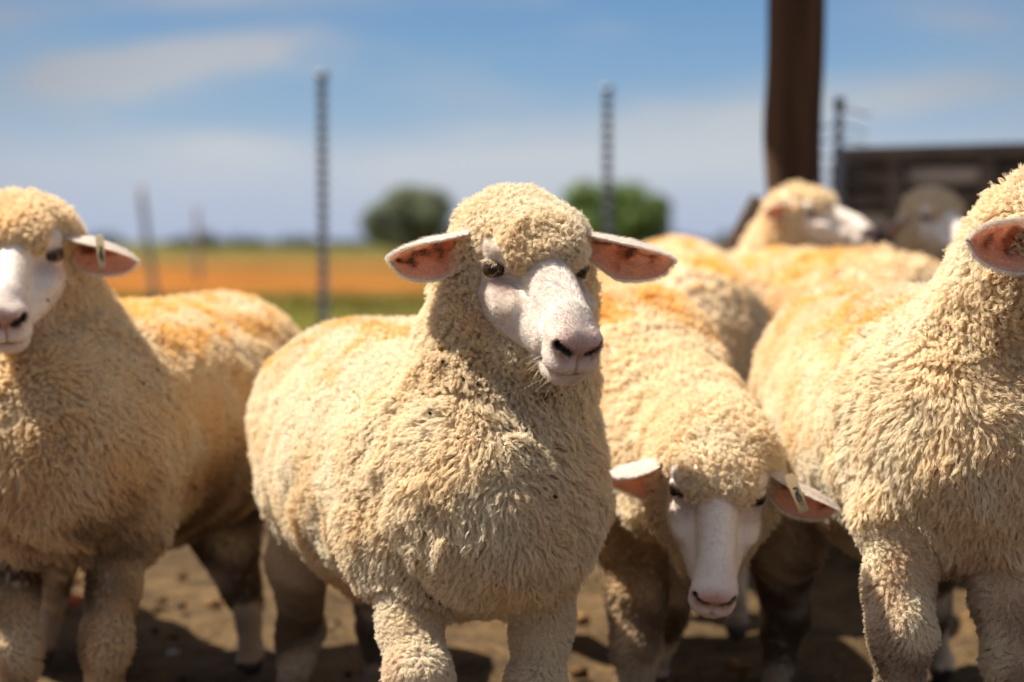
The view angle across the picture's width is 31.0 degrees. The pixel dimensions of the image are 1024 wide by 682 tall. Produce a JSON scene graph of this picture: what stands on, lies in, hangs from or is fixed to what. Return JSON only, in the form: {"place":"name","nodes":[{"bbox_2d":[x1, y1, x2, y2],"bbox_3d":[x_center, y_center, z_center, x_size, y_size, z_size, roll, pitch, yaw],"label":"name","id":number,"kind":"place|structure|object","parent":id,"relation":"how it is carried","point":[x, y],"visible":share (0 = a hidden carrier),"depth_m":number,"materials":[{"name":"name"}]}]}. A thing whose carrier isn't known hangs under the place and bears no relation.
{"place":"outdoors","nodes":[
{"label":"outdoors","id":0,"kind":"place"},
{"bbox_2d":[70,594,81,606],"bbox_3d":[-0.946,0.559,3.981,0.041,0.028,0.032,-2,4,-36],"label":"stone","id":1,"kind":"object","parent":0,"point":[75,600],"visible":0.58,"depth_m":3.97,"materials":[{"name":"brown stone"}]},
{"bbox_2d":[116,289,427,330],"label":"grass","id":2,"kind":"structure","parent":0,"point":[335,303],"depth_m":22.08,"materials":[{"name":"green plant"}]},
{"bbox_2d":[36,241,984,681],"bbox_3d":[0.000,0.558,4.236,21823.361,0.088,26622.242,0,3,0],"label":"ground","id":3,"kind":"structure","parent":0,"point":[706,649],"depth_m":3.83,"materials":[{"name":"brown soil"}]},
{"bbox_2d":[38,564,78,666],"bbox_3d":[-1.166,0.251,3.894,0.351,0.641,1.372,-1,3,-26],"label":"sheep leg","id":4,"kind":"object","parent":3,"relation":"on","point":[57,594],"visible":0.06,"depth_m":3.39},
{"bbox_2d":[89,230,129,246],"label":"bush","id":5,"kind":"object","parent":3,"relation":"on","point":[114,240],"visible":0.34,"depth_m":199.39,"materials":[{"name":"green plant"}]},
{"bbox_2d":[137,185,157,298],"bbox_3d":[-4.728,-1.240,24.040,0.280,1.560,0.092,0,3,0],"label":"fence post","id":6,"kind":"object","parent":3,"relation":"on","point":[148,247],"visible":0.93,"depth_m":24.00,"materials":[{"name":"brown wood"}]},
{"bbox_2d":[0,185,301,681],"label":"sheep","id":7,"kind":"object","parent":3,"relation":"on","point":[124,460],"visible":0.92,"depth_m":2.81},
{"bbox_2d":[166,649,179,656],"bbox_3d":[-0.638,0.588,3.479,0.025,0.015,0.020,2,4,33],"label":"stone","id":8,"kind":"object","parent":3,"relation":"on","point":[173,653],"visible":1,"depth_m":3.47,"materials":[{"name":"grey stone"}]},
{"bbox_2d":[159,235,192,247],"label":"bush","id":9,"kind":"object","parent":3,"relation":"on","point":[181,241],"visible":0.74,"depth_m":229.02,"materials":[{"name":"green plant"}]},
{"bbox_2d":[195,204,200,280],"bbox_3d":[-6.124,-1.886,36.040,0.110,1.546,0.092,0,3,0],"label":"fence post","id":10,"kind":"object","parent":3,"relation":"on","point":[197,251],"visible":0.94,"depth_m":36.01,"materials":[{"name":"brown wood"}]},
{"bbox_2d":[186,229,225,249],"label":"bush","id":11,"kind":"object","parent":3,"relation":"on","point":[206,241],"visible":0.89,"depth_m":169.73,"materials":[{"name":"green plant"}]},
{"bbox_2d":[215,233,276,247],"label":"bush","id":12,"kind":"object","parent":3,"relation":"on","point":[248,242],"visible":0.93,"depth_m":209.10,"materials":[{"name":"green plant"}]},
{"bbox_2d":[263,234,336,248],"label":"bush","id":13,"kind":"object","parent":3,"relation":"on","point":[301,242],"visible":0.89,"depth_m":188.94,"materials":[{"name":"green plant"}]},
{"bbox_2d":[315,71,329,324],"bbox_3d":[-0.821,-0.385,8.041,0.061,1.562,0.061,0,3,0],"label":"fence post","id":14,"kind":"object","parent":3,"relation":"on","point":[322,166],"visible":0.73,"depth_m":8.02,"materials":[{"name":"metal"}]},
{"bbox_2d":[328,237,379,246],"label":"bush","id":15,"kind":"object","parent":3,"relation":"on","point":[356,243],"visible":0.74,"depth_m":238.27,"materials":[{"name":"green plant"}]},
{"bbox_2d":[357,182,456,250],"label":"bush","id":16,"kind":"object","parent":3,"relation":"on","point":[413,214],"visible":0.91,"depth_m":87.00,"materials":[{"name":"green plant"}]},
{"bbox_2d":[244,181,678,681],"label":"sheep","id":17,"kind":"object","parent":3,"relation":"on","point":[432,469],"visible":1,"depth_m":2.38},
{"bbox_2d":[67,529,970,681],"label":"dirt clods","id":18,"kind":"object","parent":3,"relation":"on","point":[581,671],"visible":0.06,"depth_m":3.70,"materials":[{"name":"brown soil"}]},
{"bbox_2d":[601,85,613,234],"bbox_3d":[0.446,-0.412,8.641,0.059,1.552,0.059,0,3,0],"label":"fence post","id":19,"kind":"object","parent":3,"relation":"on","point":[607,161],"visible":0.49,"depth_m":8.61,"materials":[{"name":"metal"}]},
{"bbox_2d":[560,178,673,243],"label":"bush","id":20,"kind":"object","parent":3,"relation":"on","point":[639,220],"visible":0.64,"depth_m":76.75,"materials":[{"name":"green plant"}]},
{"bbox_2d":[645,234,770,640],"bbox_3d":[0.391,0.152,4.443,0.363,0.779,1.733,0,3,0],"label":"sheep","id":21,"kind":"object","parent":3,"relation":"on","point":[715,283],"visible":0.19,"depth_m":3.77},
{"bbox_2d":[596,270,841,681],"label":"sheep","id":22,"kind":"object","parent":3,"relation":"on","point":[707,490],"visible":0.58,"depth_m":2.73},
{"bbox_2d":[710,230,730,249],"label":"bush","id":23,"kind":"object","parent":3,"relation":"on","point":[720,244],"visible":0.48,"depth_m":139.60,"materials":[{"name":"green plant"}]},
{"bbox_2d":[722,0,825,252],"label":"wooden pole","id":24,"kind":"object","parent":3,"relation":"on","point":[792,121],"visible":0.36,"depth_m":5.76,"materials":[{"name":"brown wood"}]},
{"bbox_2d":[725,179,875,260],"bbox_3d":[0.690,0.041,5.197,0.488,0.921,0.926,0,3,0],"label":"sheep","id":25,"kind":"object","parent":3,"relation":"on","point":[796,213],"visible":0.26,"depth_m":4.79},
{"bbox_2d":[736,241,941,321],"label":"sheep","id":26,"kind":"object","parent":3,"relation":"on","point":[780,275],"visible":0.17,"depth_m":4.28},
{"bbox_2d":[832,97,845,206],"bbox_3d":[1.164,-0.199,6.636,0.055,1.344,0.046,0,3,0],"label":"fence post","id":27,"kind":"object","parent":3,"relation":"on","point":[838,103],"visible":0.24,"depth_m":6.60,"materials":[{"name":"metal"}]},
{"bbox_2d":[821,110,870,205],"bbox_3d":[1.084,-0.609,6.259,0.101,0.396,0.844,1,3,22],"label":"fence wire","id":28,"kind":"object","parent":27,"relation":"attached to","point":[834,151],"visible":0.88,"depth_m":6.58,"materials":[{"name":"metal"}]},
{"bbox_2d":[747,162,1023,681],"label":"sheep","id":29,"kind":"object","parent":3,"relation":"on","point":[894,411],"visible":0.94,"depth_m":2.40},
{"bbox_2d":[830,142,1023,248],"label":"plank wall","id":30,"kind":"structure","parent":3,"relation":"on","point":[888,178],"depth_m":7.78,"materials":[{"name":"wood"}]},
{"bbox_2d":[885,185,968,263],"bbox_3d":[1.220,0.012,5.663,0.394,0.927,0.996,0,3,0],"label":"sheep","id":31,"kind":"object","parent":3,"relation":"on","point":[926,222],"visible":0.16,"depth_m":5.30},
{"bbox_2d":[0,0,1023,240],"label":"sky","id":32,"kind":"structure","parent":0,"point":[212,105],"materials":[{"name":"blue"}]}
]}

